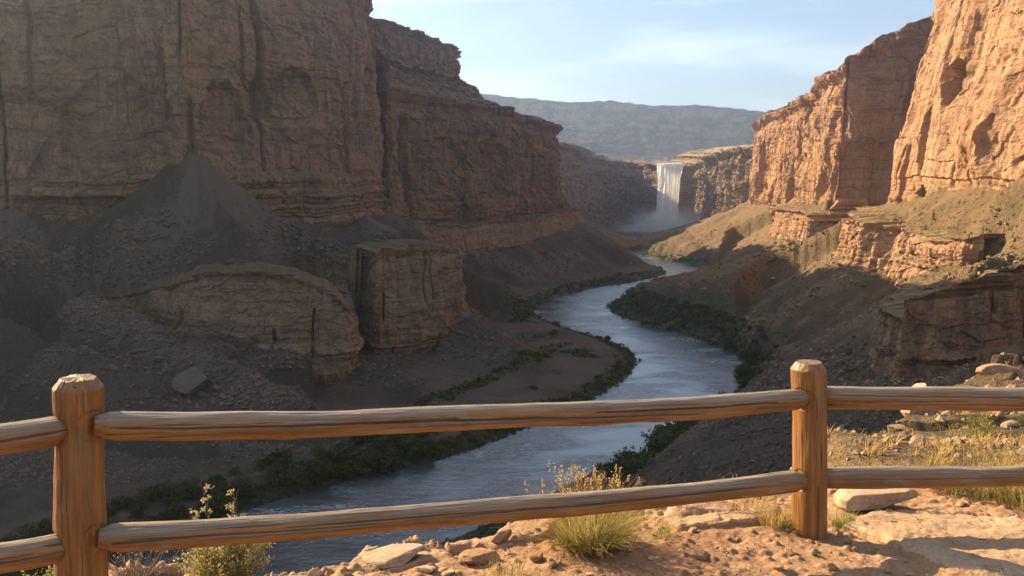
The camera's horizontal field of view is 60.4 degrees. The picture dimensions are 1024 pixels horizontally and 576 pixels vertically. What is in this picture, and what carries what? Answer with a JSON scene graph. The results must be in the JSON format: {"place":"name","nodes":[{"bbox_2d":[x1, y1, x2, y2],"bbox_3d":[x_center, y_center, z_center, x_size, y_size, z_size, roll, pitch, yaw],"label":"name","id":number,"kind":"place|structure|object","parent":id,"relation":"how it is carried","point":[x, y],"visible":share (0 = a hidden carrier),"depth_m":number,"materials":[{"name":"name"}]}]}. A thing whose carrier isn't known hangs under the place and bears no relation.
{"place":"outdoors","nodes":[
{"label":"outdoors","id":0,"kind":"place"},
{"bbox_2d":[0,0,387,227],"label":"canyon cliff","id":1,"kind":"structure","parent":0,"point":[274,105],"depth_m":286.19,"materials":[{"name":"stone"}]},
{"bbox_2d":[369,16,461,77],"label":"canyon cliff","id":2,"kind":"structure","parent":0,"point":[401,42],"depth_m":504.14,"materials":[{"name":"stone"}]},
{"bbox_2d":[108,235,745,575],"bbox_3d":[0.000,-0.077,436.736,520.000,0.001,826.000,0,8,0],"label":"river","id":3,"kind":"structure","parent":0,"point":[673,364],"depth_m":177.84,"materials":[{"name":"liquid"}]},
{"bbox_2d":[388,57,483,98],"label":"canyon cliff","id":4,"kind":"structure","parent":0,"point":[410,74],"depth_m":488.35,"materials":[{"name":"stone"}]},
{"bbox_2d":[375,49,567,220],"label":"canyon cliff","id":5,"kind":"structure","parent":0,"point":[449,155],"depth_m":448.23,"materials":[{"name":"stone"}]},
{"bbox_2d":[0,151,1023,575],"bbox_3d":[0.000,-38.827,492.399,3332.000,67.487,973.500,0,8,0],"label":"canyon ground","id":6,"kind":"structure","parent":0,"point":[190,187],"depth_m":246.33,"materials":[{"name":"soil"}]},
{"bbox_2d":[0,532,22,541],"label":"river bush","id":7,"kind":"object","parent":6,"relation":"on","point":[8,538],"visible":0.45,"depth_m":128.67,"materials":[{"name":"green plant"}]},
{"bbox_2d":[0,570,29,575],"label":"river bush","id":8,"kind":"object","parent":6,"relation":"on","point":[11,573],"visible":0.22,"depth_m":120.34,"materials":[{"name":"green plant"}]},
{"bbox_2d":[12,521,46,538],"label":"river bush","id":9,"kind":"object","parent":6,"relation":"on","point":[26,529],"visible":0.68,"depth_m":130.33,"materials":[{"name":"green plant"}]},
{"bbox_2d":[27,518,53,536],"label":"river bush","id":10,"kind":"object","parent":6,"relation":"on","point":[48,530],"visible":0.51,"depth_m":131.98,"materials":[{"name":"green plant"}]},
{"bbox_2d":[109,495,135,507],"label":"river bush","id":11,"kind":"object","parent":6,"relation":"on","point":[117,502],"visible":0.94,"depth_m":144.48,"materials":[{"name":"green plant"}]},
{"bbox_2d":[128,501,147,518],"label":"river bush","id":12,"kind":"object","parent":6,"relation":"on","point":[136,509],"visible":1,"depth_m":142.04,"materials":[{"name":"green plant"}]},
{"bbox_2d":[132,232,145,240],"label":"boulder","id":13,"kind":"object","parent":6,"relation":"on","point":[136,237],"visible":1,"depth_m":263.93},
{"bbox_2d":[133,487,154,502],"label":"river bush","id":14,"kind":"object","parent":6,"relation":"on","point":[139,495],"visible":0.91,"depth_m":146.29,"materials":[{"name":"green plant"}]},
{"bbox_2d":[139,485,163,499],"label":"river bush","id":15,"kind":"object","parent":6,"relation":"on","point":[153,493],"visible":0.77,"depth_m":147.63,"materials":[{"name":"green plant"}]},
{"bbox_2d":[156,478,185,501],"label":"river bush","id":16,"kind":"object","parent":6,"relation":"on","point":[177,485],"visible":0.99,"depth_m":148.21,"materials":[{"name":"green plant"}]},
{"bbox_2d":[157,502,191,520],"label":"river bush","id":17,"kind":"object","parent":6,"relation":"on","point":[179,510],"visible":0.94,"depth_m":141.84,"materials":[{"name":"green plant"}]},
{"bbox_2d":[175,474,203,498],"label":"river bush","id":18,"kind":"object","parent":6,"relation":"on","point":[192,482],"visible":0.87,"depth_m":150.53,"materials":[{"name":"green plant"}]},
{"bbox_2d":[171,366,209,395],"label":"boulder","id":19,"kind":"object","parent":6,"relation":"on","point":[192,381],"visible":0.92,"depth_m":191.08,"materials":[{"name":"stone"}]},
{"bbox_2d":[181,488,207,499],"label":"river bush","id":20,"kind":"object","parent":6,"relation":"on","point":[196,492],"visible":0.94,"depth_m":149.11,"materials":[{"name":"green plant"}]},
{"bbox_2d":[192,501,219,518],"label":"river bush","id":21,"kind":"object","parent":6,"relation":"on","point":[202,514],"visible":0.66,"depth_m":144.63,"materials":[{"name":"green plant"}]},
{"bbox_2d":[200,480,233,493],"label":"river bush","id":22,"kind":"object","parent":6,"relation":"on","point":[215,484],"visible":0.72,"depth_m":151.44,"materials":[{"name":"green plant"}]},
{"bbox_2d":[208,474,225,482],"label":"river bush","id":23,"kind":"object","parent":6,"relation":"on","point":[217,477],"visible":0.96,"depth_m":154.13,"materials":[{"name":"green plant"}]},
{"bbox_2d":[197,489,241,516],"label":"river bush","id":24,"kind":"object","parent":6,"relation":"on","point":[219,502],"visible":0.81,"depth_m":145.83,"materials":[{"name":"green plant"}]},
{"bbox_2d":[92,261,364,384],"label":"rock ledge","id":25,"kind":"object","parent":6,"relation":"on","point":[313,319],"visible":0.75,"depth_m":226.42,"materials":[{"name":"stone"}]},
{"bbox_2d":[221,483,251,497],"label":"river bush","id":26,"kind":"object","parent":6,"relation":"on","point":[239,487],"visible":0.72,"depth_m":151.31,"materials":[{"name":"green plant"}]},
{"bbox_2d":[227,471,254,489],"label":"river bush","id":27,"kind":"object","parent":6,"relation":"on","point":[241,480],"visible":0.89,"depth_m":153.15,"materials":[{"name":"green plant"}]},
{"bbox_2d":[250,458,270,470],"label":"river bush","id":28,"kind":"object","parent":6,"relation":"on","point":[259,465],"visible":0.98,"depth_m":161.56,"materials":[{"name":"green plant"}]},
{"bbox_2d":[263,461,285,484],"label":"river bush","id":29,"kind":"object","parent":6,"relation":"on","point":[276,470],"visible":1,"depth_m":157.55,"materials":[{"name":"green plant"}]},
{"bbox_2d":[259,447,292,465],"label":"river bush","id":30,"kind":"object","parent":6,"relation":"on","point":[276,456],"visible":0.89,"depth_m":162.73,"materials":[{"name":"green plant"}]},
{"bbox_2d":[275,456,295,473],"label":"river bush","id":31,"kind":"object","parent":6,"relation":"on","point":[285,464],"visible":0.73,"depth_m":160.32,"materials":[{"name":"green plant"}]},
{"bbox_2d":[279,459,309,485],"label":"river bush","id":32,"kind":"object","parent":6,"relation":"on","point":[291,475],"visible":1,"depth_m":157.81,"materials":[{"name":"green plant"}]},
{"bbox_2d":[292,459,333,484],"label":"river bush","id":33,"kind":"object","parent":6,"relation":"on","point":[321,467],"visible":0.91,"depth_m":160.17,"materials":[{"name":"green plant"}]},
{"bbox_2d":[309,444,326,459],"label":"river bush","id":34,"kind":"object","parent":6,"relation":"on","point":[316,449],"visible":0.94,"depth_m":167.34,"materials":[{"name":"green plant"}]},
{"bbox_2d":[316,447,347,461],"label":"river bush","id":35,"kind":"object","parent":6,"relation":"on","point":[330,453],"visible":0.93,"depth_m":166.13,"materials":[{"name":"green plant"}]},
{"bbox_2d":[330,442,365,454],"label":"river bush","id":36,"kind":"object","parent":6,"relation":"on","point":[343,445],"visible":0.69,"depth_m":169.19,"materials":[{"name":"green plant"}]},
{"bbox_2d":[332,442,369,462],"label":"river bush","id":37,"kind":"object","parent":6,"relation":"on","point":[343,451],"visible":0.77,"depth_m":167.00,"materials":[{"name":"green plant"}]},
{"bbox_2d":[342,451,373,474],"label":"river bush","id":38,"kind":"object","parent":6,"relation":"on","point":[362,460],"visible":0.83,"depth_m":166.49,"materials":[{"name":"green plant"}]},
{"bbox_2d":[353,435,381,444],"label":"river bush","id":39,"kind":"object","parent":6,"relation":"on","point":[357,439],"visible":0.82,"depth_m":173.76,"materials":[{"name":"green plant"}]},
{"bbox_2d":[363,448,392,474],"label":"river bush","id":40,"kind":"object","parent":6,"relation":"on","point":[381,456],"visible":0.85,"depth_m":167.44,"materials":[{"name":"green plant"}]},
{"bbox_2d":[299,238,469,354],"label":"rock ledge","id":41,"kind":"object","parent":6,"relation":"on","point":[407,296],"visible":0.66,"depth_m":264.65,"materials":[{"name":"stone"}]},
{"bbox_2d":[379,450,400,473],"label":"river bush","id":42,"kind":"object","parent":6,"relation":"on","point":[394,462],"visible":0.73,"depth_m":169.08,"materials":[{"name":"green plant"}]},
{"bbox_2d":[382,434,404,445],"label":"river bush","id":43,"kind":"object","parent":6,"relation":"on","point":[386,436],"visible":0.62,"depth_m":175.22,"materials":[{"name":"green plant"}]},
{"bbox_2d":[381,434,406,446],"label":"river bush","id":44,"kind":"object","parent":6,"relation":"on","point":[398,441],"visible":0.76,"depth_m":175.23,"materials":[{"name":"green plant"}]},
{"bbox_2d":[50,238,763,569],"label":"undergrowth","id":45,"kind":"object","parent":6,"relation":"on","point":[576,351],"visible":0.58,"depth_m":257.07,"materials":[{"name":"plant"}]},
{"bbox_2d":[396,434,422,456],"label":"river bush","id":46,"kind":"object","parent":6,"relation":"on","point":[411,438],"visible":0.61,"depth_m":174.76,"materials":[{"name":"green plant"}]},
{"bbox_2d":[404,437,434,456],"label":"river bush","id":47,"kind":"object","parent":6,"relation":"on","point":[418,447],"visible":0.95,"depth_m":173.97,"materials":[{"name":"green plant"}]},
{"bbox_2d":[407,437,441,457],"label":"river bush","id":48,"kind":"object","parent":6,"relation":"on","point":[434,446],"visible":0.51,"depth_m":175.50,"materials":[{"name":"green plant"}]},
{"bbox_2d":[404,207,582,254],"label":"rock ledge","id":49,"kind":"object","parent":6,"relation":"on","point":[465,237],"visible":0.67,"depth_m":461.41,"materials":[{"name":"stone"}]},
{"bbox_2d":[0,202,1021,538],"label":"scrub","id":50,"kind":"object","parent":6,"relation":"on","point":[462,322],"visible":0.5,"depth_m":231.04,"materials":[{"name":"green plant"}]},
{"bbox_2d":[0,206,1023,491],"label":"rubble","id":51,"kind":"object","parent":6,"relation":"on","point":[132,246],"visible":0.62,"depth_m":215.10,"materials":[{"name":"stone"}]},
{"bbox_2d":[591,465,617,476],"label":"river bush","id":52,"kind":"object","parent":6,"relation":"on","point":[606,469],"visible":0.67,"depth_m":144.10,"materials":[{"name":"green plant"}]},
{"bbox_2d":[595,461,626,480],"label":"river bush","id":53,"kind":"object","parent":6,"relation":"on","point":[611,465],"visible":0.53,"depth_m":147.45,"materials":[{"name":"green plant"}]},
{"bbox_2d":[613,451,646,475],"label":"river bush","id":54,"kind":"object","parent":6,"relation":"on","point":[627,458],"visible":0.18,"depth_m":160.49,"materials":[{"name":"green plant"}]},
{"bbox_2d":[610,445,654,461],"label":"river bush","id":55,"kind":"object","parent":6,"relation":"on","point":[625,453],"visible":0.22,"depth_m":161.72,"materials":[{"name":"green plant"}]},
{"bbox_2d":[617,456,648,475],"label":"river bush","id":56,"kind":"object","parent":6,"relation":"on","point":[621,462],"visible":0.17,"depth_m":156.43,"materials":[{"name":"green plant"}]},
{"bbox_2d":[622,456,645,474],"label":"river bush","id":57,"kind":"object","parent":6,"relation":"on","point":[629,460],"visible":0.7,"depth_m":154.29,"materials":[{"name":"green plant"}]},
{"bbox_2d":[626,460,644,472],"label":"river bush","id":58,"kind":"object","parent":6,"relation":"on","point":[628,464],"visible":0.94,"depth_m":153.07,"materials":[{"name":"green plant"}]},
{"bbox_2d":[640,451,659,462],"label":"river bush","id":59,"kind":"object","parent":6,"relation":"on","point":[646,455],"visible":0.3,"depth_m":157.67,"materials":[{"name":"green plant"}]},
{"bbox_2d":[647,441,666,451],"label":"river bush","id":60,"kind":"object","parent":6,"relation":"on","point":[653,446],"visible":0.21,"depth_m":165.84,"materials":[{"name":"green plant"}]},
{"bbox_2d":[641,422,674,446],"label":"river bush","id":61,"kind":"object","parent":6,"relation":"on","point":[658,432],"visible":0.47,"depth_m":177.98,"materials":[{"name":"green plant"}]},
{"bbox_2d":[650,430,677,444],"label":"river bush","id":62,"kind":"object","parent":6,"relation":"on","point":[664,436],"visible":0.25,"depth_m":167.81,"materials":[{"name":"green plant"}]},
{"bbox_2d":[654,435,678,448],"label":"river bush","id":63,"kind":"object","parent":6,"relation":"on","point":[662,441],"visible":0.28,"depth_m":160.73,"materials":[{"name":"green plant"}]},
{"bbox_2d":[669,426,688,434],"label":"river bush","id":64,"kind":"object","parent":6,"relation":"on","point":[677,429],"visible":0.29,"depth_m":171.81,"materials":[{"name":"green plant"}]},
{"bbox_2d":[768,196,867,243],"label":"rock ledge","id":65,"kind":"object","parent":6,"relation":"on","point":[795,223],"visible":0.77,"depth_m":430.80,"materials":[{"name":"red stone"}]},
{"bbox_2d":[887,424,906,432],"bbox_3d":[9.472,3.495,21.639,0.446,0.267,0.441,5,9,36],"label":"rock outcrop","id":66,"kind":"object","parent":6,"relation":"on","point":[898,427],"visible":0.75,"depth_m":21.52,"materials":[{"name":"stone"}]},
{"bbox_2d":[773,352,1023,495],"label":"hillside rubble","id":67,"kind":"object","parent":6,"relation":"on","point":[940,419],"visible":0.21,"depth_m":10.08,"materials":[{"name":"stone"}]},
{"bbox_2d":[830,206,1000,278],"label":"rock ledge","id":68,"kind":"object","parent":6,"relation":"on","point":[892,249],"visible":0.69,"depth_m":252.68,"materials":[{"name":"red stone"}]},
{"bbox_2d":[900,383,939,416],"bbox_3d":[11.462,3.256,24.636,1.038,1.222,0.571,6,7,-1],"label":"rock outcrop","id":69,"kind":"object","parent":6,"relation":"on","point":[906,412],"visible":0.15,"depth_m":24.50,"materials":[{"name":"stone"}]},
{"bbox_2d":[827,361,1023,466],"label":"dry grass","id":70,"kind":"structure","parent":6,"relation":"on","point":[938,442],"depth_m":9.26,"materials":[{"name":"plant"}]},
{"bbox_2d":[868,261,1023,381],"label":"rock ledge","id":71,"kind":"object","parent":6,"relation":"on","point":[929,332],"visible":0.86,"depth_m":134.31,"materials":[{"name":"stone"}]},
{"bbox_2d":[956,415,1001,439],"bbox_3d":[10.350,3.073,19.407,0.905,0.521,0.987,-4,8,-27],"label":"desert shrub","id":72,"kind":"object","parent":6,"relation":"on","point":[974,422],"visible":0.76,"depth_m":19.43,"materials":[{"name":"green plant"}]},
{"bbox_2d":[976,363,1023,376],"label":"rock outcrop","id":73,"kind":"object","parent":6,"relation":"on","point":[991,369],"visible":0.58,"depth_m":34.44,"materials":[{"name":"beige stone"}]},
{"bbox_2d":[1000,420,1021,427],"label":"rock outcrop","id":74,"kind":"object","parent":6,"relation":"on","point":[1013,424],"visible":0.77,"depth_m":20.45,"materials":[{"name":"stone"}]},
{"bbox_2d":[1002,415,1023,426],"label":"desert shrub","id":75,"kind":"object","parent":6,"relation":"on","point":[1018,419],"visible":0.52,"depth_m":21.56,"materials":[{"name":"green plant"}]},
{"bbox_2d":[108,463,1023,575],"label":"ledge ground","id":76,"kind":"structure","parent":0,"point":[928,555],"depth_m":5.48,"materials":[{"name":"red stone"}]},
{"bbox_2d":[20,565,53,575],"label":"rabbitbrush","id":77,"kind":"object","parent":76,"relation":"on","point":[46,573],"visible":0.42,"depth_m":4.68,"materials":[{"name":"green plant"}]},
{"bbox_2d":[108,549,179,575],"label":"grass tuft","id":78,"kind":"object","parent":76,"relation":"on","point":[134,573],"visible":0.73,"depth_m":4.90,"materials":[{"name":"beige plant"}]},
{"bbox_2d":[171,482,275,575],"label":"rabbitbrush","id":79,"kind":"object","parent":76,"relation":"on","point":[229,560],"visible":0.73,"depth_m":4.74,"materials":[{"name":"green plant"}]},
{"bbox_2d":[307,568,322,575],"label":"rock","id":80,"kind":"object","parent":76,"relation":"on","point":[314,572],"visible":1,"depth_m":5.04,"materials":[{"name":"beige stone"}]},
{"bbox_2d":[362,543,424,569],"bbox_3d":[-0.709,1.608,5.244,0.402,0.091,0.244,-6,9,-36],"label":"rock","id":81,"kind":"object","parent":76,"relation":"on","point":[393,555],"visible":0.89,"depth_m":5.22,"materials":[{"name":"stone"}]},
{"bbox_2d":[413,565,435,573],"bbox_3d":[-0.500,1.630,5.114,0.139,0.051,0.095,4,8,27],"label":"rock","id":82,"kind":"object","parent":76,"relation":"on","point":[424,569],"visible":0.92,"depth_m":5.07,"materials":[{"name":"stone"}]},
{"bbox_2d":[458,547,499,564],"bbox_3d":[-0.196,1.617,5.279,0.248,0.076,0.130,-3,8,-19],"label":"rock","id":83,"kind":"object","parent":76,"relation":"on","point":[475,556],"visible":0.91,"depth_m":5.24,"materials":[{"name":"beige stone"}]},
{"bbox_2d":[491,528,511,543],"bbox_3d":[-0.081,1.570,5.534,0.159,0.099,0.110,-14,16,-61],"label":"rock","id":84,"kind":"object","parent":76,"relation":"on","point":[501,536],"visible":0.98,"depth_m":5.50,"materials":[{"name":"beige stone"}]},
{"bbox_2d":[478,545,536,575],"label":"grass tuft","id":85,"kind":"object","parent":76,"relation":"on","point":[521,570],"visible":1,"depth_m":5.06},
{"bbox_2d":[0,359,1023,575],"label":"rail fence","id":86,"kind":"object","parent":76,"relation":"on","point":[78,428],"visible":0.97,"depth_m":4.62,"materials":[{"name":"wood"}]},
{"bbox_2d":[528,551,542,561],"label":"rock","id":87,"kind":"object","parent":76,"relation":"on","point":[533,555],"visible":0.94,"depth_m":5.24,"materials":[{"name":"beige stone"}]},
{"bbox_2d":[478,460,708,569],"bbox_3d":[0.492,1.360,5.548,1.577,0.526,1.513,0,8,0],"label":"bunchgrass","id":88,"kind":"object","parent":76,"relation":"on","point":[596,535],"visible":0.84,"depth_m":5.46,"materials":[{"name":"green plant"}]},
{"bbox_2d":[647,518,679,536],"bbox_3d":[0.966,1.552,5.739,0.201,0.105,0.309,-6,10,-40],"label":"grass tuft","id":89,"kind":"object","parent":76,"relation":"on","point":[666,531],"visible":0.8,"depth_m":5.72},
{"bbox_2d":[340,502,1013,575],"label":"plant litter","id":90,"kind":"object","parent":76,"relation":"on","point":[758,546],"visible":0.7,"depth_m":5.47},
{"bbox_2d":[690,550,708,560],"bbox_3d":[1.143,1.624,5.358,0.115,0.055,0.086,3,8,24],"label":"rock","id":91,"kind":"object","parent":76,"relation":"on","point":[702,555],"visible":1,"depth_m":5.33,"materials":[{"name":"beige stone"}]},
{"bbox_2d":[717,474,776,512],"bbox_3d":[1.610,1.417,6.177,0.561,0.209,0.602,-7,10,-43],"label":"grass tuft","id":92,"kind":"object","parent":76,"relation":"on","point":[743,503],"visible":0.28,"depth_m":6.12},
{"bbox_2d":[750,495,791,528],"bbox_3d":[1.749,1.487,5.906,0.500,0.203,0.481,0,8,0],"label":"grass tuft","id":93,"kind":"object","parent":76,"relation":"on","point":[785,513],"visible":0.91,"depth_m":5.92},
{"bbox_2d":[774,508,797,532],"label":"grass tuft","id":94,"kind":"object","parent":76,"relation":"on","point":[788,525],"visible":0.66,"depth_m":5.85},
{"bbox_2d":[825,563,837,570],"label":"stone","id":95,"kind":"object","parent":76,"relation":"on","point":[831,567],"visible":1,"depth_m":5.21,"materials":[{"name":"orange stone"}]},
{"bbox_2d":[827,503,867,529],"bbox_3d":[2.252,1.545,5.965,0.466,0.169,0.362,3,8,24],"label":"grass tuft","id":96,"kind":"object","parent":76,"relation":"on","point":[839,524],"visible":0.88,"depth_m":5.97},
{"bbox_2d":[833,488,917,510],"bbox_3d":[2.600,1.500,6.353,0.608,0.144,0.360,-5,6,-8],"label":"rock","id":97,"kind":"object","parent":76,"relation":"on","point":[855,499],"visible":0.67,"depth_m":6.20,"materials":[{"name":"stone"}]},
{"bbox_2d":[897,439,986,489],"bbox_3d":[3.274,1.356,6.786,0.795,0.311,0.756,6,9,37],"label":"grass clump","id":98,"kind":"object","parent":76,"relation":"on","point":[932,459],"visible":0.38,"depth_m":6.86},
{"bbox_2d":[920,440,998,497],"bbox_3d":[3.316,1.358,6.700,0.964,0.380,0.901,0,8,-3],"label":"grass clump","id":99,"kind":"object","parent":76,"relation":"on","point":[955,491],"visible":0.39,"depth_m":6.66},
{"bbox_2d":[934,441,1023,501],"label":"grass clump","id":100,"kind":"object","parent":76,"relation":"on","point":[983,493],"visible":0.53,"depth_m":6.55,"materials":[{"name":"plant"}]},
{"bbox_2d":[954,427,1023,495],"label":"grass clump","id":101,"kind":"object","parent":76,"relation":"on","point":[1001,459],"visible":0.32,"depth_m":6.81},
{"bbox_2d":[966,487,1021,497],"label":"clump","id":102,"kind":"object","parent":76,"relation":"on","point":[993,492],"visible":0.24,"depth_m":6.60,"materials":[{"name":"plant"}]},
{"bbox_2d":[965,427,1023,466],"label":"grass clump","id":103,"kind":"object","parent":76,"relation":"on","point":[1010,441],"visible":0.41,"depth_m":7.25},
{"bbox_2d":[986,451,1023,512],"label":"grass clump","id":104,"kind":"object","parent":76,"relation":"on","point":[1012,500],"visible":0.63,"depth_m":6.36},
{"bbox_2d":[480,93,766,162],"bbox_3d":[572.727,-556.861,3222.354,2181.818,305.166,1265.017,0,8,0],"label":"mesa","id":105,"kind":"structure","parent":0,"point":[628,131],"depth_m":2922.02,"materials":[{"name":"stone"}]},
{"bbox_2d":[369,0,934,111],"label":"sky","id":106,"kind":"structure","parent":0,"point":[751,55],"materials":[{"name":"blue"}]},
{"bbox_2d":[559,142,753,227],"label":"canyon cliff","id":107,"kind":"structure","parent":0,"point":[606,190],"depth_m":837.98,"materials":[{"name":"stone"}]},
{"bbox_2d":[654,163,682,230],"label":"waterfall","id":108,"kind":"structure","parent":107,"relation":"attached to","point":[667,210],"depth_m":817.95,"materials":[{"name":"liquid"}]},
{"bbox_2d":[747,16,933,219],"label":"canyon cliff","id":109,"kind":"structure","parent":0,"point":[833,136],"depth_m":439.07,"materials":[{"name":"red stone"}]},
{"bbox_2d":[888,0,1023,205],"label":"canyon cliff","id":110,"kind":"structure","parent":0,"point":[963,128],"depth_m":268.00,"materials":[{"name":"red stone"}]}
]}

